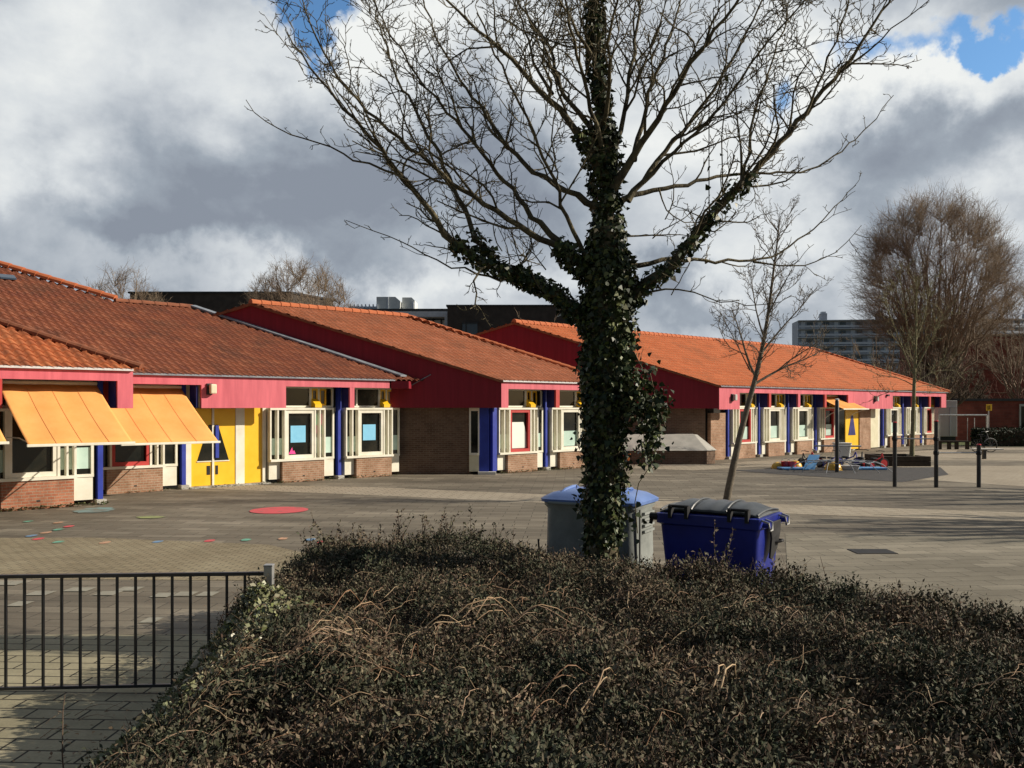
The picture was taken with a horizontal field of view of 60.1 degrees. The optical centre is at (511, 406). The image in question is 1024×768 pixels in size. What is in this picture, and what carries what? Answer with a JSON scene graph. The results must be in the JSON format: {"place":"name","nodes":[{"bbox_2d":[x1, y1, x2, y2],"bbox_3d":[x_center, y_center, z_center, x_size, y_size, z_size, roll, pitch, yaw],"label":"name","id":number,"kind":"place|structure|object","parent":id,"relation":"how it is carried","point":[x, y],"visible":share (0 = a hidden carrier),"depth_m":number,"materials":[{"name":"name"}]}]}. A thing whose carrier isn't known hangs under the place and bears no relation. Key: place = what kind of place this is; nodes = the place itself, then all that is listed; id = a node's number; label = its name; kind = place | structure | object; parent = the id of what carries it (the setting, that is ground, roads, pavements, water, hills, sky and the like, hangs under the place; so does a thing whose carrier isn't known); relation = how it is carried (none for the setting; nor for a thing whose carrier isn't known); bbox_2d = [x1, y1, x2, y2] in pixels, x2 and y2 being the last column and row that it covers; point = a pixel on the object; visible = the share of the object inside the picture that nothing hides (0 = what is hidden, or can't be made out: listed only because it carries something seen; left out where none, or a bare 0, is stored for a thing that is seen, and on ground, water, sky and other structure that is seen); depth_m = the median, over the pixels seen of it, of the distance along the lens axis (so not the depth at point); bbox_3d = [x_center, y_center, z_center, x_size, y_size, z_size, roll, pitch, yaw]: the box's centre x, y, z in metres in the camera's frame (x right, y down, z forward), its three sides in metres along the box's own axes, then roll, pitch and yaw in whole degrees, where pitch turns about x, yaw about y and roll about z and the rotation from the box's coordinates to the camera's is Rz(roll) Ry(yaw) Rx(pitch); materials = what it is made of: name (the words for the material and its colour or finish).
{"place":"outdoors","nodes":[
{"label":"outdoors","id":0,"kind":"place"},
{"bbox_2d":[0,634,215,767],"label":"path","id":1,"kind":"structure","parent":0,"point":[24,727],"depth_m":7.17,"materials":[{"name":"grey concrete"}]},
{"bbox_2d":[56,696,70,767],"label":"seedling","id":2,"kind":"object","parent":1,"relation":"on","point":[63,751],"visible":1,"depth_m":5.24,"materials":[{"name":"green plant"}]},
{"bbox_2d":[0,564,274,690],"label":"railing","id":3,"kind":"object","parent":1,"relation":"on","point":[269,568],"visible":0.71,"depth_m":7.18,"materials":[{"name":"black metal"}]},
{"bbox_2d":[0,538,320,580],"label":"path","id":4,"kind":"structure","parent":0,"point":[48,556],"depth_m":13.62,"materials":[{"name":"grey concrete"}]},
{"bbox_2d":[128,291,564,334],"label":"office building","id":5,"kind":"structure","parent":0,"point":[456,317],"depth_m":58.00,"materials":[{"name":"brick"}]},
{"bbox_2d":[349,304,377,308],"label":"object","id":6,"kind":"object","parent":5,"relation":"on","point":[368,307],"visible":0.3,"depth_m":65.90,"materials":[{"name":"metal"}]},
{"bbox_2d":[376,297,401,308],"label":"ventilation unit","id":7,"kind":"object","parent":5,"relation":"on","point":[388,302],"visible":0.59,"depth_m":66.00,"materials":[{"name":"metal"}]},
{"bbox_2d":[402,297,417,308],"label":"ventilation unit","id":8,"kind":"object","parent":5,"relation":"on","point":[409,302],"visible":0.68,"depth_m":66.40,"materials":[{"name":"metal"}]},
{"bbox_2d":[462,322,477,334],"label":"window","id":9,"kind":"structure","parent":5,"relation":"in","point":[469,327],"depth_m":57.95,"materials":[{"name":"black glass"}]},
{"bbox_2d":[0,444,1023,634],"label":"playground","id":10,"kind":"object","parent":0,"point":[217,515],"visible":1,"depth_m":18.74},
{"bbox_2d":[74,507,113,512],"bbox_3d":[-9.325,2.314,19.807,0.834,0.001,1.098,0,0,0],"label":"painted patch","id":11,"kind":"object","parent":10,"relation":"on","point":[92,510],"visible":1,"depth_m":19.71,"materials":[{"name":"paint"}]},
{"bbox_2d":[0,581,219,622],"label":"paving tiles","id":12,"kind":"object","parent":10,"relation":"on","point":[149,619],"visible":0.79,"depth_m":10.97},
{"bbox_2d":[78,260,167,301],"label":"bare tree","id":13,"kind":"object","parent":10,"relation":"on","point":[119,294],"visible":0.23,"depth_m":53.53,"materials":[{"name":"brown plant"}]},
{"bbox_2d":[137,516,163,517],"bbox_3d":[-7.567,2.314,18.568,0.543,0.001,0.513,0,0,43],"label":"painted patch","id":14,"kind":"object","parent":10,"relation":"on","point":[150,516],"visible":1,"depth_m":18.55,"materials":[{"name":"paint"}]},
{"bbox_2d":[250,507,307,513],"bbox_3d":[-5.206,2.314,19.808,1.273,0.001,1.314,0,0,0],"label":"painted circle","id":15,"kind":"object","parent":10,"relation":"on","point":[272,510],"visible":1,"depth_m":19.71,"materials":[{"name":"red paint"}]},
{"bbox_2d":[0,465,580,511],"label":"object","id":16,"kind":"object","parent":10,"relation":"on","point":[43,506],"visible":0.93,"depth_m":23.84,"materials":[{"name":"brown brick"}]},
{"bbox_2d":[238,252,359,308],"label":"bare tree","id":17,"kind":"object","parent":10,"relation":"on","point":[300,279],"visible":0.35,"depth_m":48.91,"materials":[{"name":"brown plant"}]},
{"bbox_2d":[13,572,848,767],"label":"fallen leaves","id":18,"kind":"object","parent":10,"relation":"on","point":[51,753],"visible":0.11,"depth_m":6.25,"materials":[{"name":"brown plant"}]},
{"bbox_2d":[0,261,949,511],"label":"school building","id":19,"kind":"structure","parent":10,"relation":"on","point":[99,396],"depth_m":29.09,"materials":[{"name":"tile"}]},
{"bbox_2d":[2,379,90,407],"bbox_3d":[-10.907,-0.300,20.332,2.420,0.660,0.090,0,0,-43],"label":"clerestory window","id":20,"kind":"structure","parent":19,"relation":"in","point":[4,405],"depth_m":20.05,"materials":[{"name":"glass"}]},
{"bbox_2d":[0,408,93,481],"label":"window","id":21,"kind":"structure","parent":19,"relation":"in","point":[18,462],"depth_m":20.15,"materials":[{"name":"white paint"}]},
{"bbox_2d":[103,444,177,469],"bbox_3d":[-10.240,0.855,24.041,2.393,1.630,0.360,0,0,-43],"label":"window","id":22,"kind":"structure","parent":19,"relation":"in","point":[114,456],"depth_m":24.08,"materials":[{"name":"glass"}]},
{"bbox_2d":[133,384,172,384],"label":"clerestory window","id":23,"kind":"structure","parent":19,"relation":"in","point":[133,384],"depth_m":24.49,"materials":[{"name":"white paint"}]},
{"bbox_2d":[191,408,211,486],"bbox_3d":[-8.940,1.165,25.461,0.630,2.230,0.090,0,0,-43],"label":"door","id":24,"kind":"structure","parent":19,"relation":"in","point":[201,454],"depth_m":25.46,"materials":[{"name":"yellow paint"}]},
{"bbox_2d":[214,408,234,484],"bbox_3d":[-8.415,1.165,25.917,0.680,2.230,0.150,0,0,-43],"label":"door","id":25,"kind":"structure","parent":19,"relation":"in","point":[224,418],"depth_m":25.92,"materials":[{"name":"yellow paint"}]},
{"bbox_2d":[266,408,333,461],"bbox_3d":[-6.522,0.855,27.569,2.346,1.630,0.360,0,0,-43],"label":"window","id":26,"kind":"structure","parent":19,"relation":"in","point":[292,434],"depth_m":27.45,"materials":[{"name":"white paint"}]},
{"bbox_2d":[286,386,332,407],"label":"clerestory window","id":27,"kind":"structure","parent":19,"relation":"in","point":[296,397],"depth_m":27.84,"materials":[{"name":"glass"}]},
{"bbox_2d":[341,387,390,407],"bbox_3d":[-4.625,-0.300,29.404,2.234,0.660,0.330,0,0,-43],"label":"clerestory window","id":28,"kind":"structure","parent":19,"relation":"in","point":[363,397],"depth_m":29.52,"materials":[{"name":"glass"}]},
{"bbox_2d":[341,408,399,457],"bbox_3d":[-4.614,0.855,29.379,2.252,1.630,0.360,0,0,-43],"label":"window","id":29,"kind":"structure","parent":19,"relation":"in","point":[366,432],"depth_m":29.27,"materials":[{"name":"white paint"}]},
{"bbox_2d":[469,408,478,454],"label":"window","id":30,"kind":"structure","parent":19,"relation":"in","point":[473,412],"depth_m":30.42,"materials":[{"name":"glass"}]},
{"bbox_2d":[497,408,542,454],"bbox_3d":[0.320,0.855,31.540,2.346,1.630,0.360,0,0,-43],"label":"window","id":31,"kind":"structure","parent":19,"relation":"in","point":[519,430],"depth_m":31.44,"materials":[{"name":"white paint"}]},
{"bbox_2d":[508,389,541,406],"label":"clerestory window","id":32,"kind":"structure","parent":19,"relation":"in","point":[516,397],"depth_m":31.82,"materials":[{"name":"glass"}]},
{"bbox_2d":[548,408,582,451],"bbox_3d":[2.246,0.855,33.367,2.393,1.630,0.360,0,0,-43],"label":"window","id":33,"kind":"structure","parent":19,"relation":"in","point":[561,421],"depth_m":32.90,"materials":[{"name":"white paint"}]},
{"bbox_2d":[560,390,580,406],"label":"clerestory window","id":34,"kind":"structure","parent":19,"relation":"in","point":[568,398],"depth_m":33.50,"materials":[{"name":"glass"}]},
{"bbox_2d":[729,407,757,443],"bbox_3d":[10.530,0.855,40.055,2.299,1.630,0.360,0,0,-43],"label":"window","id":35,"kind":"structure","parent":19,"relation":"in","point":[735,415],"depth_m":39.95,"materials":[{"name":"white paint"}]},
{"bbox_2d":[740,393,755,406],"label":"clerestory window","id":36,"kind":"structure","parent":19,"relation":"in","point":[743,396],"depth_m":40.32,"materials":[{"name":"glass"}]},
{"bbox_2d":[760,407,785,442],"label":"window","id":37,"kind":"structure","parent":19,"relation":"in","point":[772,419],"depth_m":41.68,"materials":[{"name":"white paint"}]},
{"bbox_2d":[771,393,784,406],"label":"clerestory window","id":38,"kind":"structure","parent":19,"relation":"in","point":[777,400],"depth_m":42.15,"materials":[{"name":"glass"}]},
{"bbox_2d":[790,407,813,440],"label":"window","id":39,"kind":"structure","parent":19,"relation":"in","point":[801,418],"depth_m":43.56,"materials":[{"name":"white paint"}]},
{"bbox_2d":[800,394,812,406],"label":"clerestory window","id":40,"kind":"structure","parent":19,"relation":"in","point":[806,400],"depth_m":44.00,"materials":[{"name":"glass"}]},
{"bbox_2d":[817,407,834,439],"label":"window","id":41,"kind":"structure","parent":19,"relation":"in","point":[826,427],"depth_m":45.05,"materials":[{"name":"white paint"}]},
{"bbox_2d":[844,410,857,448],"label":"door","id":42,"kind":"structure","parent":19,"relation":"in","point":[850,424],"depth_m":47.47,"materials":[{"name":"yellow paint"}]},
{"bbox_2d":[871,409,877,447],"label":"side door","id":43,"kind":"structure","parent":19,"relation":"in","point":[874,412],"depth_m":49.40,"materials":[{"name":"beige paint"}]},
{"bbox_2d":[884,407,901,435],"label":"window","id":44,"kind":"structure","parent":19,"relation":"in","point":[890,415],"depth_m":50.64,"materials":[{"name":"white paint"}]},
{"bbox_2d":[893,396,899,406],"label":"clerestory window","id":45,"kind":"structure","parent":19,"relation":"in","point":[896,399],"depth_m":51.26,"materials":[{"name":"glass"}]},
{"bbox_2d":[904,407,920,434],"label":"window","id":46,"kind":"structure","parent":19,"relation":"in","point":[907,410],"depth_m":52.17,"materials":[{"name":"white paint"}]},
{"bbox_2d":[916,396,918,406],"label":"clerestory window","id":47,"kind":"structure","parent":19,"relation":"in","point":[917,397],"depth_m":53.45,"materials":[{"name":"glass"}]},
{"bbox_2d":[922,407,933,433],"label":"window","id":48,"kind":"structure","parent":19,"relation":"in","point":[927,412],"depth_m":54.17,"materials":[{"name":"white paint"}]},
{"bbox_2d":[40,504,1023,767],"bbox_3d":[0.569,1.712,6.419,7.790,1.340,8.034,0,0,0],"label":"shrubs","id":49,"kind":"object","parent":10,"relation":"on","point":[972,662],"visible":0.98,"depth_m":5.02,"materials":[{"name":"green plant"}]},
{"bbox_2d":[190,649,208,668],"bbox_3d":[-2.111,1.888,6.482,0.448,0.257,0.382,0,0,-39],"label":"stone","id":50,"kind":"object","parent":49,"relation":"on","point":[195,663],"visible":0.05,"depth_m":6.41,"materials":[{"name":"grey stone"}]},
{"bbox_2d":[86,580,319,767],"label":"ivy ground cover","id":51,"kind":"object","parent":49,"relation":"on","point":[253,588],"visible":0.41,"depth_m":6.14,"materials":[{"name":"green plant"}]},
{"bbox_2d":[246,0,928,586],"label":"ivy clad tree","id":52,"kind":"object","parent":49,"relation":"on","point":[602,266],"visible":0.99,"depth_m":8.64,"materials":[{"name":"green plant"}]},
{"bbox_2d":[537,484,658,578],"bbox_3d":[1.050,1.643,10.635,1.267,1.374,0.908,0,0,28],"label":"waste container","id":53,"kind":"object","parent":10,"relation":"on","point":[564,527],"visible":0.4,"depth_m":10.40,"materials":[{"name":"grey plastic"}]},
{"bbox_2d":[624,434,715,463],"bbox_3d":[5.465,1.750,36.855,5.830,1.160,2.230,0,0,0],"label":"cellar bulkhead","id":54,"kind":"object","parent":10,"relation":"on","point":[690,449],"visible":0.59,"depth_m":35.89,"materials":[{"name":"concrete"}]},
{"bbox_2d":[649,497,789,591],"bbox_3d":[2.205,1.657,9.431,1.305,1.347,0.830,0,0,33],"label":"waste container","id":55,"kind":"object","parent":10,"relation":"on","point":[687,525],"visible":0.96,"depth_m":9.14,"materials":[{"name":"blue plastic"}]},
{"bbox_2d":[709,187,842,500],"bbox_3d":[6.555,-1.471,21.953,3.520,7.636,2.424,0,0,0],"label":"young tree","id":56,"kind":"object","parent":10,"relation":"on","point":[735,454],"visible":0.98,"depth_m":21.86,"materials":[{"name":"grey plant"}]},
{"bbox_2d":[771,462,781,468],"bbox_3d":[9.983,2.206,33.300,0.475,0.249,0.475,0,0,0],"label":"toy shell","id":57,"kind":"object","parent":10,"relation":"on","point":[775,465],"visible":0.89,"depth_m":33.16,"materials":[{"name":"yellow plastic"}]},
{"bbox_2d":[798,450,822,467],"bbox_3d":[11.331,2.003,33.879,0.979,0.649,0.500,0,0,-20],"label":"tricycle","id":58,"kind":"object","parent":10,"relation":"on","point":[803,464],"visible":0.46,"depth_m":33.77,"materials":[{"name":"black metal"}]},
{"bbox_2d":[737,467,948,481],"bbox_3d":[12.734,2.318,32.212,7.732,0.001,6.546,0,0,-41],"label":"rubber mat","id":59,"kind":"object","parent":10,"relation":"on","point":[904,474],"visible":0.71,"depth_m":30.67,"materials":[{"name":"grey rubber"}]},
{"bbox_2d":[781,458,790,466],"bbox_3d":[10.228,2.131,33.100,0.364,0.398,0.360,0,0,0],"label":"bucket","id":60,"kind":"object","parent":59,"relation":"on","point":[784,463],"visible":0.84,"depth_m":33.00,"materials":[{"name":"red plastic"}]},
{"bbox_2d":[787,458,796,466],"bbox_3d":[10.431,2.131,33.000,0.364,0.398,0.360,0,0,0],"label":"bucket","id":61,"kind":"object","parent":59,"relation":"on","point":[791,463],"visible":0.8,"depth_m":32.89,"materials":[{"name":"red plastic"}]},
{"bbox_2d":[777,467,808,469],"bbox_3d":[10.345,2.275,32.600,1.021,0.070,0.701,0,0,6],"label":"play mat","id":62,"kind":"object","parent":59,"relation":"on","point":[793,468],"visible":0.78,"depth_m":32.29,"materials":[{"name":"blue plastic"}]},
{"bbox_2d":[803,455,819,468],"bbox_3d":[10.955,2.025,32.363,0.784,0.510,0.305,0,0,-42],"label":"board","id":63,"kind":"object","parent":62,"relation":"on","point":[813,464],"visible":0.79,"depth_m":32.34,"materials":[{"name":"blue plastic"}]},
{"bbox_2d":[804,449,826,463],"bbox_3d":[11.654,1.974,33.623,1.068,0.708,0.540,0,0,20],"label":"tricycle","id":64,"kind":"object","parent":59,"relation":"on","point":[821,458],"visible":0.27,"depth_m":33.58,"materials":[{"name":"black metal"}]},
{"bbox_2d":[824,462,841,470],"bbox_3d":[11.757,2.166,32.400,0.648,0.328,0.648,0,0,0],"label":"toy shell","id":65,"kind":"object","parent":59,"relation":"on","point":[831,465],"visible":0.5,"depth_m":32.21,"materials":[{"name":"yellow plastic"}]},
{"bbox_2d":[815,398,860,471],"bbox_3d":[11.530,1.020,31.311,1.630,2.620,0.150,0,0,0],"label":"black pole","id":66,"kind":"object","parent":59,"relation":"on","point":[836,445],"visible":1,"depth_m":31.25,"materials":[{"name":"metal"}]},
{"bbox_2d":[788,441,891,472],"bbox_3d":[11.795,1.734,31.911,3.804,1.214,2.313,0,0,0],"label":"climbing net","id":67,"kind":"object","parent":59,"relation":"on","point":[830,461],"visible":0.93,"depth_m":31.48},
{"bbox_2d":[841,465,859,469],"bbox_3d":[12.346,2.235,32.500,0.740,0.150,0.540,0,0,0],"label":"sand tray","id":68,"kind":"object","parent":59,"relation":"on","point":[849,467],"visible":0.74,"depth_m":32.28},
{"bbox_2d":[851,449,868,466],"bbox_3d":[13.234,1.974,33.557,0.540,0.708,1.068,0,0,30],"label":"tricycle","id":69,"kind":"object","parent":59,"relation":"on","point":[861,458],"visible":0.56,"depth_m":33.32,"materials":[{"name":"grey metal"}]},
{"bbox_2d":[859,467,887,469],"bbox_3d":[13.216,2.270,32.600,0.995,0.080,0.600,0,0,0],"label":"play mat","id":70,"kind":"object","parent":59,"relation":"on","point":[872,468],"visible":0.7,"depth_m":32.30,"materials":[{"name":"blue plastic"}]},
{"bbox_2d":[861,450,888,466],"bbox_3d":[13.685,1.988,33.216,1.024,0.679,0.520,0,0,-15],"label":"tricycle","id":71,"kind":"object","parent":59,"relation":"on","point":[884,461],"visible":0.56,"depth_m":33.26,"materials":[{"name":"red metal"}]},
{"bbox_2d":[839,449,862,466],"bbox_3d":[12.887,1.974,33.867,1.068,0.708,0.540,0,0,30],"label":"tricycle","id":72,"kind":"object","parent":10,"relation":"on","point":[846,457],"visible":0.48,"depth_m":33.76,"materials":[{"name":"grey metal"}]},
{"bbox_2d":[892,420,981,487],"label":"climbing bars","id":73,"kind":"object","parent":10,"relation":"on","point":[935,439],"visible":1,"depth_m":25.47,"materials":[{"name":"black metal"}]},
{"bbox_2d":[938,414,987,440],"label":"goal frame","id":74,"kind":"object","parent":10,"relation":"on","point":[939,415],"visible":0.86,"depth_m":51.97,"materials":[{"name":"grey metal"}]},
{"bbox_2d":[0,0,1023,344],"label":"sky","id":75,"kind":"structure","parent":0,"point":[128,132],"materials":[{"name":"white"}]},
{"bbox_2d":[163,484,1023,520],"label":"path","id":76,"kind":"structure","parent":0,"point":[812,509],"depth_m":21.89,"materials":[{"name":"grey concrete"}]},
{"bbox_2d":[621,448,1023,485],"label":"path","id":77,"kind":"structure","parent":0,"point":[1006,475],"depth_m":34.31,"materials":[{"name":"grey concrete"}]},
{"bbox_2d":[822,450,843,466],"bbox_3d":[12.382,2.003,34.121,0.979,0.649,0.500,0,0,-20],"label":"tricycle","id":78,"kind":"object","parent":77,"relation":"on","point":[832,458],"visible":0.34,"depth_m":34.19,"materials":[{"name":"black metal"}]},
{"bbox_2d":[832,442,851,456],"bbox_3d":[13.047,1.730,35.000,0.680,0.600,0.560,0,0,0],"label":"white tub","id":79,"kind":"object","parent":77,"relation":"on","point":[844,451],"visible":0.56,"depth_m":34.78,"materials":[{"name":"grey plastic"}]},
{"bbox_2d":[864,454,930,465],"bbox_3d":[15.384,2.132,35.400,1.804,0.395,2.000,0,0,0],"label":"planter","id":80,"kind":"object","parent":77,"relation":"on","point":[908,460],"visible":0.76,"depth_m":34.40,"materials":[{"name":"wood"}]},
{"bbox_2d":[855,259,976,455],"bbox_3d":[16.139,-1.758,35.385,4.724,8.180,2.309,0,0,-9],"label":"young tree","id":81,"kind":"object","parent":80,"relation":"in","point":[913,411],"visible":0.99,"depth_m":35.36,"materials":[{"name":"brown plant"}]},
{"bbox_2d":[938,441,969,449],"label":"bench","id":82,"kind":"object","parent":77,"relation":"on","point":[956,444],"visible":0.94,"depth_m":47.98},
{"bbox_2d":[970,448,1003,458],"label":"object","id":83,"kind":"object","parent":77,"relation":"on","point":[983,453],"visible":0.99,"depth_m":39.24,"materials":[{"name":"concrete"}]},
{"bbox_2d":[792,311,966,373],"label":"apartment block","id":84,"kind":"structure","parent":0,"point":[800,328],"depth_m":297.86,"materials":[{"name":"grey concrete"}]},
{"bbox_2d":[801,321,902,369],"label":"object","id":85,"kind":"structure","parent":84,"relation":"in","point":[802,323],"depth_m":297.97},
{"bbox_2d":[785,533,1023,643],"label":"path","id":86,"kind":"structure","parent":0,"point":[992,567],"depth_m":13.19,"materials":[{"name":"grey concrete"}]},
{"bbox_2d":[847,549,897,553],"bbox_3d":[5.765,2.317,14.171,0.640,0.008,0.440,0,0,0],"label":"drain cover","id":87,"kind":"object","parent":86,"relation":"on","point":[872,551],"visible":1,"depth_m":14.13,"materials":[{"name":"grey metal"}]},
{"bbox_2d":[900,334,1023,398],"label":"brick building","id":88,"kind":"structure","parent":0,"point":[1000,386],"depth_m":78.00,"materials":[{"name":"brown brick"}]},
{"bbox_2d":[931,460,1023,465],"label":"path","id":89,"kind":"structure","parent":0,"point":[983,462],"depth_m":36.70,"materials":[{"name":"grey concrete"}]},
{"bbox_2d":[942,441,1023,446],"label":"grass verge","id":90,"kind":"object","parent":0,"point":[961,443],"depth_m":52.74,"materials":[{"name":"green plant"}]},
{"bbox_2d":[934,400,956,442],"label":"storage container","id":91,"kind":"object","parent":90,"relation":"on","point":[948,428],"visible":0.41,"depth_m":56.50,"materials":[{"name":"black metal"}]},
{"bbox_2d":[986,404,991,427],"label":"sign post","id":92,"kind":"object","parent":90,"relation":"on","point":[988,407],"visible":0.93,"depth_m":52.74,"materials":[{"name":"yellow metal"}]},
{"bbox_2d":[969,426,1023,446],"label":"clipped hedge","id":93,"kind":"object","parent":90,"relation":"on","point":[1005,436],"visible":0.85,"depth_m":51.70,"materials":[{"name":"plant"}]},
{"bbox_2d":[956,450,1023,452],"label":"path","id":94,"kind":"structure","parent":0,"point":[1008,451],"depth_m":45.70,"materials":[{"name":"grey concrete"}]},
{"bbox_2d":[970,431,996,451],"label":"bicycle","id":95,"kind":"object","parent":94,"relation":"on","point":[985,441],"visible":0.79,"depth_m":44.99,"materials":[{"name":"black metal"}]},
{"bbox_2d":[970,313,1023,333],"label":"apartment block","id":96,"kind":"structure","parent":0,"point":[1016,328],"depth_m":333.01,"materials":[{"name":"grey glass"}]},
{"label":"ground","id":97,"kind":"structure","parent":0,"visible":0},
{"bbox_2d":[836,329,917,375],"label":"bare tree","id":98,"kind":"object","parent":97,"relation":"on","point":[892,360],"visible":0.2,"depth_m":73.11,"materials":[{"name":"brown plant"}]},
{"bbox_2d":[873,343,982,406],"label":"bare tree","id":99,"kind":"object","parent":97,"relation":"on","point":[951,396],"visible":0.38,"depth_m":58.76,"materials":[{"name":"brown plant"}]},
{"bbox_2d":[836,177,1023,390],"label":"bare tree","id":100,"kind":"object","parent":97,"relation":"on","point":[992,269],"visible":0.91,"depth_m":63.99,"materials":[{"name":"brown plant"}]},
{"bbox_2d":[917,358,997,398],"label":"bare tree","id":101,"kind":"object","parent":97,"relation":"on","point":[980,394],"visible":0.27,"depth_m":61.08,"materials":[{"name":"brown plant"}]},
{"bbox_2d":[952,399,1023,440],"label":"brick annex","id":102,"kind":"object","parent":97,"relation":"on","point":[1008,413],"visible":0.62,"depth_m":59.00,"materials":[{"name":"red brick"}]},
{"bbox_2d":[1019,404,1023,427],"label":"window","id":103,"kind":"structure","parent":102,"relation":"in","point":[1021,406],"depth_m":58.95,"materials":[{"name":"white glass"}]},
{"bbox_2d":[960,370,1023,398],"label":"bare tree","id":104,"kind":"object","parent":97,"relation":"on","point":[1003,390],"visible":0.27,"depth_m":65.50,"materials":[{"name":"brown plant"}]},
{"bbox_2d":[965,276,1023,398],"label":"bare tree","id":105,"kind":"object","parent":97,"relation":"on","point":[1013,375],"visible":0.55,"depth_m":72.10,"materials":[{"name":"brown plant"}]},
{"bbox_2d":[983,366,1023,398],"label":"bare tree","id":106,"kind":"object","parent":97,"relation":"on","point":[1012,387],"visible":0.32,"depth_m":65.56,"materials":[{"name":"brown plant"}]}
]}

